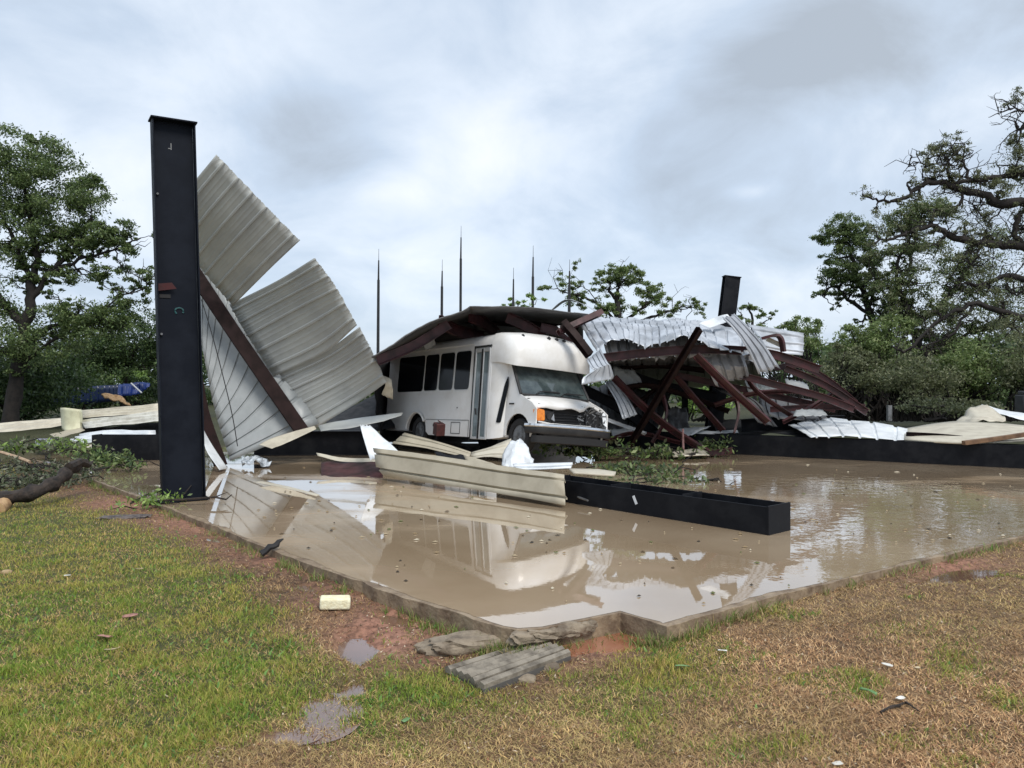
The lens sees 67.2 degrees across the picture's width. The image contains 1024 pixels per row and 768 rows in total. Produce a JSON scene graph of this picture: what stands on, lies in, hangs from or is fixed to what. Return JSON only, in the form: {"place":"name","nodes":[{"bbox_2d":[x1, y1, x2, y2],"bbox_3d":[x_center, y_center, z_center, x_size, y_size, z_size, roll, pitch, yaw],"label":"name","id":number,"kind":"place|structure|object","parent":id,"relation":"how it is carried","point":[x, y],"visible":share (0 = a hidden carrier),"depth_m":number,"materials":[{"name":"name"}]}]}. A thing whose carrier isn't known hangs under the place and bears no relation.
{"place":"outdoors","nodes":[
{"label":"outdoors","id":0,"kind":"place"},
{"bbox_2d":[0,385,1023,767],"bbox_3d":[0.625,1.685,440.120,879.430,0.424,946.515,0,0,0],"label":"ground","id":1,"kind":"structure","parent":0,"point":[354,629],"depth_m":4.91,"materials":[{"name":"plant"}]},
{"bbox_2d":[0,418,60,431],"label":"cream sheet","id":2,"kind":"object","parent":1,"relation":"on","point":[27,425],"visible":0.88,"depth_m":20.22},
{"bbox_2d":[0,458,93,503],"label":"fallen log","id":3,"kind":"object","parent":1,"relation":"on","point":[33,492],"visible":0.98,"depth_m":10.53,"materials":[{"name":"wood"}]},
{"bbox_2d":[0,433,101,462],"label":"fallen brush","id":4,"kind":"object","parent":1,"relation":"on","point":[46,446],"visible":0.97,"depth_m":15.95,"materials":[{"name":"green plant"}]},
{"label":"cream sheet","id":5,"kind":"object","parent":4,"relation":"on","visible":0},
{"bbox_2d":[70,430,155,442],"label":"cream sheet","id":6,"kind":"object","parent":5,"relation":"on","point":[88,435],"visible":0.59,"depth_m":17.62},
{"bbox_2d":[0,338,111,421],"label":"bush","id":7,"kind":"object","parent":1,"relation":"on","point":[38,389],"visible":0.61,"depth_m":29.59,"materials":[{"name":"green plant"}]},
{"bbox_2d":[0,448,121,490],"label":"fallen brush","id":8,"kind":"object","parent":1,"relation":"on","point":[37,477],"visible":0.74,"depth_m":12.74,"materials":[{"name":"green plant"}]},
{"bbox_2d":[0,122,154,422],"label":"oak tree","id":9,"kind":"object","parent":1,"relation":"on","point":[80,197],"visible":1,"depth_m":26.79,"materials":[{"name":"green plant"}]},
{"bbox_2d":[47,364,124,418],"bbox_3d":[-21.236,0.424,38.023,4.492,2.838,4.761,0,0,0],"label":"bush","id":10,"kind":"object","parent":1,"relation":"on","point":[106,381],"visible":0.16,"depth_m":37.95,"materials":[{"name":"green plant"}]},
{"bbox_2d":[52,382,149,405],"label":"blue wall","id":11,"kind":"structure","parent":1,"relation":"on","point":[132,389],"depth_m":35.22,"materials":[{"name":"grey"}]},
{"bbox_2d":[54,443,159,472],"bbox_3d":[-7.484,1.431,14.235,2.321,0.613,1.334,0,0,36],"label":"fallen brush","id":12,"kind":"object","parent":1,"relation":"on","point":[97,457],"visible":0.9,"depth_m":14.35,"materials":[{"name":"green plant"}]},
{"bbox_2d":[80,423,158,433],"bbox_3d":[-9.624,1.125,19.012,2.975,0.379,0.738,0,0,10],"label":"dark scrap","id":13,"kind":"object","parent":1,"relation":"on","point":[147,426],"visible":0.38,"depth_m":19.17,"materials":[{"name":"metal"}]},
{"bbox_2d":[50,428,84,438],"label":"cream sheet","id":14,"kind":"object","parent":13,"relation":"on","point":[68,432],"visible":0.92,"depth_m":18.85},
{"bbox_2d":[82,411,157,427],"bbox_3d":[-9.740,0.859,18.977,3.426,0.420,1.064,0,0,18],"label":"cream sheet","id":15,"kind":"object","parent":14,"relation":"on","point":[144,417],"visible":0.83,"depth_m":18.80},
{"bbox_2d":[82,403,157,417],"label":"cream sheet","id":16,"kind":"object","parent":15,"relation":"on","point":[124,410],"visible":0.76,"depth_m":20.02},
{"bbox_2d":[60,408,83,430],"bbox_3d":[-11.097,0.895,19.400,0.535,0.603,0.722,0,0,-27],"label":"box panel","id":17,"kind":"object","parent":13,"relation":"on","point":[71,418],"visible":0.84,"depth_m":19.27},
{"bbox_2d":[33,305,207,406],"bbox_3d":[-20.181,-1.282,39.743,10.814,5.646,5.410,0,0,0],"label":"tree","id":18,"kind":"object","parent":1,"relation":"on","point":[120,360],"visible":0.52,"depth_m":39.13,"materials":[{"name":"green plant"}]},
{"bbox_2d":[110,485,191,511],"bbox_3d":[-4.726,1.537,10.322,0.778,0.452,1.293,0,0,36],"label":"fallen brush","id":19,"kind":"object","parent":1,"relation":"on","point":[151,499],"visible":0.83,"depth_m":10.21,"materials":[{"name":"green plant"}]},
{"bbox_2d":[111,371,210,405],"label":"bush","id":20,"kind":"object","parent":1,"relation":"on","point":[148,396],"visible":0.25,"depth_m":40.45,"materials":[{"name":"green plant"}]},
{"bbox_2d":[200,268,318,460],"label":"wall panel","id":21,"kind":"structure","parent":1,"relation":"on","point":[258,417],"depth_m":15.71,"materials":[{"name":"metal"}]},
{"bbox_2d":[200,269,307,430],"bbox_3d":[-5.462,-0.841,15.568,2.700,3.817,0.202,0,0,-1],"label":"brown purlin","id":22,"kind":"object","parent":21,"relation":"attached to","point":[253,360],"visible":0.77,"depth_m":15.53,"materials":[{"name":"metal"}]},
{"bbox_2d":[197,155,299,305],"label":"wall panel","id":23,"kind":"structure","parent":22,"relation":"attached to","point":[248,239],"depth_m":14.54,"materials":[{"name":"metal"}]},
{"bbox_2d":[259,426,315,448],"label":"cream trim","id":24,"kind":"structure","parent":22,"relation":"attached to","point":[276,441],"depth_m":15.25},
{"bbox_2d":[229,258,356,376],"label":"wall panel","id":25,"kind":"structure","parent":21,"relation":"attached to","point":[302,314],"depth_m":15.32,"materials":[{"name":"metal"}]},
{"bbox_2d":[280,327,386,427],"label":"wall panel","id":26,"kind":"structure","parent":21,"relation":"attached to","point":[344,374],"depth_m":15.78,"materials":[{"name":"metal"}]},
{"bbox_2d":[246,725,322,745],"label":"puddle","id":27,"kind":"object","parent":1,"relation":"on","point":[276,735],"visible":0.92,"depth_m":3.82,"materials":[{"name":"liquid"}]},
{"bbox_2d":[292,693,363,744],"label":"puddle","id":28,"kind":"object","parent":1,"relation":"on","point":[321,706],"visible":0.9,"depth_m":4.06,"materials":[{"name":"liquid"}]},
{"bbox_2d":[320,595,350,609],"bbox_3d":[-1.339,1.653,5.830,0.227,0.094,0.130,0,0,-13],"label":"foam block","id":29,"kind":"object","parent":1,"relation":"on","point":[334,602],"depth_m":5.78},
{"bbox_2d":[336,638,378,665],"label":"puddle","id":30,"kind":"object","parent":1,"relation":"on","point":[356,651],"visible":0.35,"depth_m":5.11,"materials":[{"name":"liquid"}]},
{"bbox_2d":[414,630,502,656],"bbox_3d":[-0.290,1.730,5.130,0.739,0.142,0.290,0,0,-12],"label":"concrete chunk","id":31,"kind":"object","parent":1,"relation":"on","point":[459,643],"visible":0.64,"depth_m":5.01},
{"bbox_2d":[0,511,1013,767],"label":"clover weeds","id":32,"kind":"object","parent":1,"relation":"on","point":[272,657],"visible":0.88,"depth_m":4.56,"materials":[{"name":"plant"}]},
{"bbox_2d":[445,642,570,694],"bbox_3d":[-0.002,1.748,4.768,0.779,0.140,0.389,0,0,-41],"label":"grooved mat","id":33,"kind":"object","parent":1,"relation":"on","point":[491,671],"visible":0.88,"depth_m":4.66,"materials":[{"name":"grey"}]},
{"bbox_2d":[528,627,565,642],"bbox_3d":[0.207,1.644,5.063,0.350,0.089,0.130,0,0,-26],"label":"concrete chunk","id":34,"kind":"object","parent":33,"relation":"on","point":[543,635],"visible":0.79,"depth_m":5.02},
{"bbox_2d":[554,621,586,639],"bbox_3d":[0.355,1.644,5.149,0.318,0.099,0.118,0,0,-31],"label":"concrete chunk","id":35,"kind":"object","parent":34,"relation":"on","point":[572,628],"visible":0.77,"depth_m":5.13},
{"bbox_2d":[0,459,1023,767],"bbox_3d":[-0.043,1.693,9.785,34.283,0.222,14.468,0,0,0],"label":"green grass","id":36,"kind":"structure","parent":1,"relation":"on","point":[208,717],"depth_m":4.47,"materials":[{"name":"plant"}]},
{"bbox_2d":[0,483,1023,767],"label":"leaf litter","id":37,"kind":"object","parent":1,"relation":"on","point":[638,699],"visible":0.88,"depth_m":4.16,"materials":[{"name":"plant"}]},
{"bbox_2d":[5,331,1023,408],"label":"bushes","id":38,"kind":"object","parent":1,"relation":"on","point":[815,354],"visible":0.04,"depth_m":57.73,"materials":[{"name":"green plant"}]},
{"bbox_2d":[33,459,1023,647],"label":"slab","id":39,"kind":"structure","parent":1,"relation":"on","point":[611,623],"depth_m":5.76,"materials":[{"name":"concrete"}]},
{"bbox_2d":[92,434,158,459],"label":"black beam","id":40,"kind":"structure","parent":39,"relation":"on","point":[143,446],"depth_m":16.15,"materials":[{"name":"metal"}]},
{"bbox_2d":[148,115,209,503],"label":"steel column","id":41,"kind":"structure","parent":39,"relation":"on","point":[177,305],"depth_m":10.56,"materials":[{"name":"black metal"}]},
{"bbox_2d":[203,381,226,465],"bbox_3d":[-6.059,0.489,15.203,0.896,2.277,0.325,0,0,27],"label":"edge girt","id":42,"kind":"object","parent":39,"relation":"on","point":[210,431],"visible":0.29,"depth_m":15.16,"materials":[{"name":"brown metal"}]},
{"bbox_2d":[253,430,367,455],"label":"black beam","id":43,"kind":"structure","parent":39,"relation":"on","point":[330,442],"depth_m":17.31,"materials":[{"name":"metal"}]},
{"bbox_2d":[374,359,396,441],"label":"fallen wall","id":44,"kind":"structure","parent":39,"relation":"on","point":[387,435],"depth_m":19.55,"materials":[{"name":"metal"}]},
{"bbox_2d":[373,448,566,504],"bbox_3d":[-0.778,1.322,11.554,0.268,0.471,4.436,0,0,-45],"label":"siding panel","id":45,"kind":"object","parent":39,"relation":"on","point":[549,487],"visible":1,"depth_m":11.34,"materials":[{"name":"metal"}]},
{"bbox_2d":[470,439,510,457],"bbox_3d":[-0.351,1.119,13.149,0.786,0.328,0.698,0,0,0],"label":"folded siding","id":46,"kind":"object","parent":45,"relation":"on","point":[497,450],"visible":0.72,"depth_m":13.25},
{"bbox_2d":[385,332,610,456],"bbox_3d":[-0.492,0.249,17.762,2.311,2.555,6.221,7,-5,-36],"label":"shuttle bus","id":47,"kind":"object","parent":39,"relation":"on","point":[529,389],"visible":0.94,"depth_m":16.05,"materials":[{"name":"paint"}]},
{"bbox_2d":[326,395,394,430],"bbox_3d":[-3.816,0.687,19.418,1.672,1.237,2.960,0,0,-11],"label":"roof sheet","id":48,"kind":"object","parent":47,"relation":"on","point":[366,407],"visible":0.34,"depth_m":19.68,"materials":[{"name":"metal"}]},
{"bbox_2d":[372,306,474,365],"bbox_3d":[-2.274,-0.417,18.556,2.874,2.343,7.916,0,0,0],"label":"roof sheet","id":49,"kind":"object","parent":47,"relation":"on","point":[460,318],"visible":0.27,"depth_m":16.49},
{"bbox_2d":[318,412,402,430],"bbox_3d":[-3.064,0.765,15.691,1.737,0.337,0.644,0,0,-13],"label":"grey flap","id":50,"kind":"object","parent":49,"relation":"attached to","point":[349,423],"visible":0.98,"depth_m":15.72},
{"bbox_2d":[376,320,450,364],"bbox_3d":[-1.998,-0.851,15.632,1.660,0.952,0.260,0,0,-30],"label":"red purlin","id":51,"kind":"object","parent":49,"relation":"attached to","point":[414,344],"visible":0.97,"depth_m":15.74,"materials":[{"name":"metal"}]},
{"bbox_2d":[438,315,485,338],"bbox_3d":[-1.129,-1.230,17.386,0.161,0.512,1.881,0,0,30],"label":"red purlin","id":52,"kind":"object","parent":47,"relation":"on","point":[459,331],"visible":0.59,"depth_m":17.51,"materials":[{"name":"metal"}]},
{"bbox_2d":[505,313,545,334],"bbox_3d":[0.322,-1.263,17.166,1.033,0.630,0.101,0,0,-25],"label":"red purlin","id":53,"kind":"object","parent":47,"relation":"on","point":[520,323],"visible":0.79,"depth_m":17.16,"materials":[{"name":"metal"}]},
{"bbox_2d":[470,306,587,379],"bbox_3d":[0.555,-0.595,19.107,3.057,2.066,6.814,0,0,0],"label":"roof sheet","id":54,"kind":"object","parent":47,"relation":"on","point":[495,313],"visible":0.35,"depth_m":17.03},
{"bbox_2d":[556,308,603,335],"bbox_3d":[1.456,-1.319,16.424,1.148,0.624,0.242,0,0,-28],"label":"red brace","id":55,"kind":"object","parent":54,"relation":"attached to","point":[585,319],"visible":0.83,"depth_m":16.40,"materials":[{"name":"metal"}]},
{"bbox_2d":[559,319,592,357],"bbox_3d":[1.334,-0.940,15.974,0.754,0.838,0.246,0,0,20],"label":"brown brace","id":56,"kind":"object","parent":55,"relation":"attached to","point":[575,337],"visible":1,"depth_m":15.94,"materials":[{"name":"metal"}]},
{"bbox_2d":[581,317,748,355],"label":"crumpled roof","id":57,"kind":"structure","parent":54,"relation":"on","point":[600,332],"depth_m":16.77,"materials":[{"name":"metal"}]},
{"bbox_2d":[604,335,761,362],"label":"crumpled roof","id":58,"kind":"structure","parent":57,"relation":"attached to","point":[617,345],"depth_m":16.68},
{"bbox_2d":[704,354,748,386],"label":"crumpled roof","id":59,"kind":"structure","parent":58,"relation":"hanging from","point":[730,367],"depth_m":16.51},
{"bbox_2d":[739,374,855,412],"bbox_3d":[6.057,0.127,16.832,3.047,1.007,0.139,0,0,-4],"label":"red member","id":60,"kind":"object","parent":59,"relation":"attached to","point":[804,392],"visible":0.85,"depth_m":16.84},
{"bbox_2d":[603,345,821,373],"bbox_3d":[4.256,-0.512,16.179,4.663,0.602,0.348,0,0,-1],"label":"red member","id":61,"kind":"object","parent":57,"relation":"attached to","point":[706,349],"visible":0.77,"depth_m":16.18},
{"bbox_2d":[722,314,779,373],"bbox_3d":[4.916,-0.832,15.745,1.270,1.274,0.532,0,0,0],"label":"folded strip","id":62,"kind":"object","parent":57,"relation":"hanging from","point":[763,359],"visible":1,"depth_m":15.68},
{"bbox_2d":[582,349,613,384],"bbox_3d":[1.598,-0.349,15.067,0.383,0.732,1.078,0,0,38],"label":"folded piece","id":63,"kind":"object","parent":47,"relation":"on","point":[599,365],"visible":1,"depth_m":15.10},
{"bbox_2d":[564,475,789,535],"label":"black beam","id":64,"kind":"structure","parent":39,"relation":"on","point":[759,516],"depth_m":9.04,"materials":[{"name":"metal"}]},
{"bbox_2d":[513,462,572,469],"bbox_3d":[0.463,1.226,11.500,0.901,0.098,0.203,0,0,0],"label":"white channel","id":65,"kind":"object","parent":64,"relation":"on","point":[545,466],"visible":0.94,"depth_m":11.49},
{"bbox_2d":[598,431,1023,468],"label":"black beam","id":66,"kind":"structure","parent":39,"relation":"on","point":[1001,455],"depth_m":16.06,"materials":[{"name":"metal"}]},
{"bbox_2d":[589,384,670,429],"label":"fallen wall","id":67,"kind":"structure","parent":66,"relation":"on","point":[616,416],"depth_m":19.88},
{"bbox_2d":[583,384,657,430],"bbox_3d":[2.567,0.631,19.011,2.292,1.447,0.238,0,0,-14],"label":"dark rafter","id":68,"kind":"object","parent":67,"relation":"on","point":[602,398],"visible":0.55,"depth_m":18.93,"materials":[{"name":"black metal"}]},
{"bbox_2d":[667,406,689,428],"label":"torn sheet","id":69,"kind":"object","parent":67,"relation":"attached to","point":[677,417],"visible":0.74,"depth_m":19.17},
{"bbox_2d":[712,416,808,436],"bbox_3d":[6.502,1.031,18.757,3.019,0.446,3.486,0,0,11],"label":"dark scrap","id":70,"kind":"object","parent":66,"relation":"on","point":[728,424],"visible":0.27,"depth_m":18.12,"materials":[{"name":"metal"}]},
{"bbox_2d":[740,415,844,431],"bbox_3d":[6.638,0.938,18.211,2.610,0.376,0.165,0,0,-9],"label":"dark rafter","id":71,"kind":"object","parent":70,"relation":"on","point":[750,425],"visible":0.52,"depth_m":18.09,"materials":[{"name":"black metal"}]},
{"bbox_2d":[789,417,907,440],"bbox_3d":[7.368,0.977,17.017,2.416,0.401,2.151,0,0,29],"label":"corrugated metal sheet","id":72,"kind":"object","parent":66,"relation":"on","point":[827,427],"visible":0.98,"depth_m":16.87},
{"bbox_2d":[758,397,826,421],"bbox_3d":[6.602,0.582,18.310,1.650,0.617,1.088,0,0,0],"label":"sheet","id":73,"kind":"object","parent":72,"relation":"on","point":[767,406],"visible":0.38,"depth_m":18.04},
{"bbox_2d":[904,421,1023,443],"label":"beige sheet","id":74,"kind":"object","parent":66,"relation":"on","point":[967,430],"visible":0.83,"depth_m":16.35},
{"bbox_2d":[957,405,1005,421],"bbox_3d":[11.457,0.748,18.888,1.273,0.456,1.426,0,0,0],"label":"debris","id":75,"kind":"object","parent":74,"relation":"on","point":[981,412],"visible":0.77,"depth_m":18.88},
{"bbox_2d":[84,479,1023,656],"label":"edge weeds","id":76,"kind":"object","parent":1,"relation":"on","point":[500,647],"visible":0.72,"depth_m":5.51,"materials":[{"name":"plant"}]},
{"bbox_2d":[563,633,648,656],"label":"puddle","id":77,"kind":"object","parent":1,"relation":"on","point":[608,645],"visible":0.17,"depth_m":5.12,"materials":[{"name":"red liquid"}]},
{"bbox_2d":[531,436,711,461],"bbox_3d":[2.211,1.507,16.212,4.158,0.915,1.938,0,0,0],"label":"fallen brush","id":78,"kind":"object","parent":1,"relation":"on","point":[652,451],"visible":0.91,"depth_m":15.99,"materials":[{"name":"green plant"}]},
{"bbox_2d":[536,258,707,319],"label":"oak tree","id":79,"kind":"object","parent":1,"relation":"on","point":[618,274],"visible":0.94,"depth_m":41.87,"materials":[{"name":"green plant"}]},
{"bbox_2d":[704,275,741,430],"bbox_3d":[5.496,-0.581,20.200,0.968,4.522,0.300,0,0,0],"label":"black post","id":80,"kind":"object","parent":1,"relation":"on","point":[729,294],"visible":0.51,"depth_m":20.08,"materials":[{"name":"metal"}]},
{"bbox_2d":[774,315,827,400],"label":"bush","id":81,"kind":"object","parent":1,"relation":"on","point":[812,343],"visible":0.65,"depth_m":45.58,"materials":[{"name":"green plant"}]},
{"bbox_2d":[799,342,884,420],"bbox_3d":[12.314,-0.091,28.924,3.202,3.065,3.257,0,0,0],"label":"bush","id":82,"kind":"object","parent":1,"relation":"on","point":[855,363],"visible":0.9,"depth_m":28.78,"materials":[{"name":"green plant"}]},
{"bbox_2d":[807,210,925,405],"bbox_3d":[15.762,-3.042,34.053,5.345,9.112,2.575,0,0,0],"label":"oak tree","id":83,"kind":"object","parent":1,"relation":"on","point":[853,235],"visible":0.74,"depth_m":33.83,"materials":[{"name":"green plant"}]},
{"bbox_2d":[818,311,925,421],"bbox_3d":[14.475,-0.722,31.049,3.637,4.505,4.098,0,0,-38],"label":"bush","id":84,"kind":"object","parent":1,"relation":"on","point":[871,338],"visible":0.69,"depth_m":30.76,"materials":[{"name":"green plant"}]},
{"bbox_2d":[859,349,977,421],"bbox_3d":[14.745,0.022,28.114,3.919,2.743,3.826,0,0,0],"label":"bush","id":85,"kind":"object","parent":1,"relation":"on","point":[906,382],"visible":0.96,"depth_m":27.67,"materials":[{"name":"green plant"}]},
{"bbox_2d":[851,86,1023,354],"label":"storm oak","id":86,"kind":"object","parent":1,"relation":"on","point":[1013,172],"visible":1,"depth_m":21.95,"materials":[{"name":"green plant"}]},
{"bbox_2d":[854,193,1023,413],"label":"oak tree","id":87,"kind":"object","parent":1,"relation":"on","point":[904,307],"visible":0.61,"depth_m":31.81,"materials":[{"name":"green plant"}]},
{"bbox_2d":[893,394,1002,421],"bbox_3d":[14.200,0.789,24.945,3.090,0.938,2.388,0,0,0],"label":"bush","id":88,"kind":"object","parent":1,"relation":"on","point":[950,408],"visible":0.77,"depth_m":24.93,"materials":[{"name":"green plant"}]},
{"bbox_2d":[910,569,1001,585],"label":"puddle","id":89,"kind":"object","parent":1,"relation":"on","point":[962,575],"visible":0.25,"depth_m":6.76,"materials":[{"name":"liquid"}]},
{"bbox_2d":[924,332,1023,421],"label":"bush","id":90,"kind":"object","parent":1,"relation":"on","point":[975,388],"visible":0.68,"depth_m":28.62,"materials":[{"name":"green plant"}]},
{"bbox_2d":[978,323,1023,421],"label":"bush","id":91,"kind":"object","parent":1,"relation":"on","point":[1020,384],"visible":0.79,"depth_m":27.90,"materials":[{"name":"green plant"}]},
{"bbox_2d":[0,0,1023,384],"label":"sky","id":92,"kind":"structure","parent":0,"point":[694,143],"materials":[{"name":"grey"}]},
{"bbox_2d":[36,442,1023,627],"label":"muddy water","id":93,"kind":"structure","parent":0,"point":[477,534],"depth_m":8.46,"materials":[{"name":"liquid"}]},
{"bbox_2d":[321,461,382,477],"bbox_3d":[-2.862,1.511,13.650,1.111,0.278,1.738,0,0,-11],"label":"metal scrap","id":94,"kind":"object","parent":93,"relation":"in","point":[347,469],"visible":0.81,"depth_m":13.69,"materials":[{"name":"red metal"}]},
{"bbox_2d":[392,433,470,455],"bbox_3d":[-1.359,1.084,13.658,1.778,0.365,0.374,0,0,35],"label":"folded siding","id":95,"kind":"object","parent":93,"relation":"on","point":[407,439],"visible":0.92,"depth_m":13.77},
{"bbox_2d":[360,425,397,460],"bbox_3d":[-2.417,1.010,13.441,0.480,0.589,0.881,0,0,-45],"label":"metal flap","id":96,"kind":"object","parent":95,"relation":"on","point":[373,437],"visible":0.81,"depth_m":13.52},
{"bbox_2d":[502,438,533,466],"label":"crumpled sheet","id":97,"kind":"object","parent":93,"relation":"on","point":[516,452],"visible":0.86,"depth_m":12.38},
{"bbox_2d":[257,464,1010,603],"bbox_3d":[2.324,1.586,10.395,12.652,0.012,9.625,0,0,0],"label":"flotsam","id":98,"kind":"object","parent":93,"relation":"on","point":[713,592],"visible":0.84,"depth_m":8.39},
{"bbox_2d":[586,452,734,484],"bbox_3d":[2.428,1.535,13.297,2.110,0.612,2.671,0,0,-12],"label":"fallen brush","id":99,"kind":"object","parent":93,"relation":"in","point":[648,471],"visible":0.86,"depth_m":13.29,"materials":[{"name":"green plant"}]},
{"bbox_2d":[611,375,709,449],"bbox_3d":[3.335,0.728,16.934,2.323,1.864,0.209,0,0,-3],"label":"red member","id":100,"kind":"object","parent":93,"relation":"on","point":[628,392],"visible":0.84,"depth_m":16.92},
{"bbox_2d":[628,327,702,449],"bbox_3d":[3.163,0.188,16.287,0.124,2.660,2.408,0,0,-30],"label":"leaning post","id":101,"kind":"object","parent":93,"relation":"on","point":[671,375],"visible":0.89,"depth_m":16.16,"materials":[{"name":"brown metal"}]},
{"bbox_2d":[674,375,725,431],"bbox_3d":[4.257,0.449,17.415,1.269,1.325,0.159,0,0,-15],"label":"red member","id":102,"kind":"object","parent":101,"relation":"attached to","point":[703,408],"visible":0.98,"depth_m":17.41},
{"bbox_2d":[693,353,770,425],"bbox_3d":[4.533,0.111,15.806,1.704,1.504,0.187,0,0,-11],"label":"red member","id":103,"kind":"object","parent":101,"relation":"attached to","point":[728,386],"visible":1,"depth_m":15.79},
{"bbox_2d":[636,372,718,401],"bbox_3d":[3.908,0.004,19.500,2.652,0.972,0.140,0,0,0],"label":"dark rafter","id":104,"kind":"object","parent":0,"point":[711,396],"visible":0.3,"depth_m":19.49,"materials":[{"name":"black metal"}]},
{"bbox_2d":[608,356,761,387],"bbox_3d":[4.989,-0.251,20.813,4.617,0.844,7.526,0,0,12],"label":"roof underside","id":105,"kind":"object","parent":104,"relation":"on","point":[657,373],"visible":0.17,"depth_m":19.19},
{"bbox_2d":[605,381,636,419],"bbox_3d":[2.387,0.343,17.002,0.404,0.870,0.698,0,0,-30],"label":"hanging sheet","id":106,"kind":"object","parent":105,"relation":"hanging from","point":[626,407],"visible":0.92,"depth_m":16.94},
{"bbox_2d":[608,383,730,413],"bbox_3d":[3.693,0.343,17.987,3.129,0.752,0.188,0,0,-16],"label":"slender purlin","id":107,"kind":"object","parent":105,"relation":"attached to","point":[677,393],"visible":0.71,"depth_m":18.05,"materials":[{"name":"brown metal"}]},
{"bbox_2d":[676,372,834,412],"bbox_3d":[5.632,0.184,17.886,3.607,0.940,0.112,0,0,10],"label":"red member","id":108,"kind":"object","parent":105,"relation":"attached to","point":[742,389],"visible":0.55,"depth_m":17.96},
{"bbox_2d":[747,324,803,354],"bbox_3d":[6.157,-1.024,17.641,1.322,0.756,0.725,0,0,0],"label":"roof sheet","id":109,"kind":"object","parent":105,"relation":"on","point":[794,342],"visible":0.77,"depth_m":17.72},
{"bbox_2d":[782,392,832,423],"bbox_3d":[6.664,0.492,17.135,1.458,0.803,0.190,0,0,-17],"label":"slender purlin","id":110,"kind":"object","parent":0,"point":[792,417],"visible":0.62,"depth_m":17.04,"materials":[{"name":"red metal"}]},
{"bbox_2d":[714,389,842,406],"bbox_3d":[6.008,0.319,17.339,2.846,0.428,0.171,0,0,8],"label":"slender purlin","id":111,"kind":"object","parent":110,"relation":"attached to","point":[746,395],"visible":0.48,"depth_m":17.38,"materials":[{"name":"red metal"}]},
{"bbox_2d":[784,365,868,415],"bbox_3d":[7.040,0.145,17.194,1.955,1.125,0.118,0,0,-3],"label":"red member","id":112,"kind":"object","parent":111,"relation":"attached to","point":[832,389],"visible":0.98,"depth_m":17.19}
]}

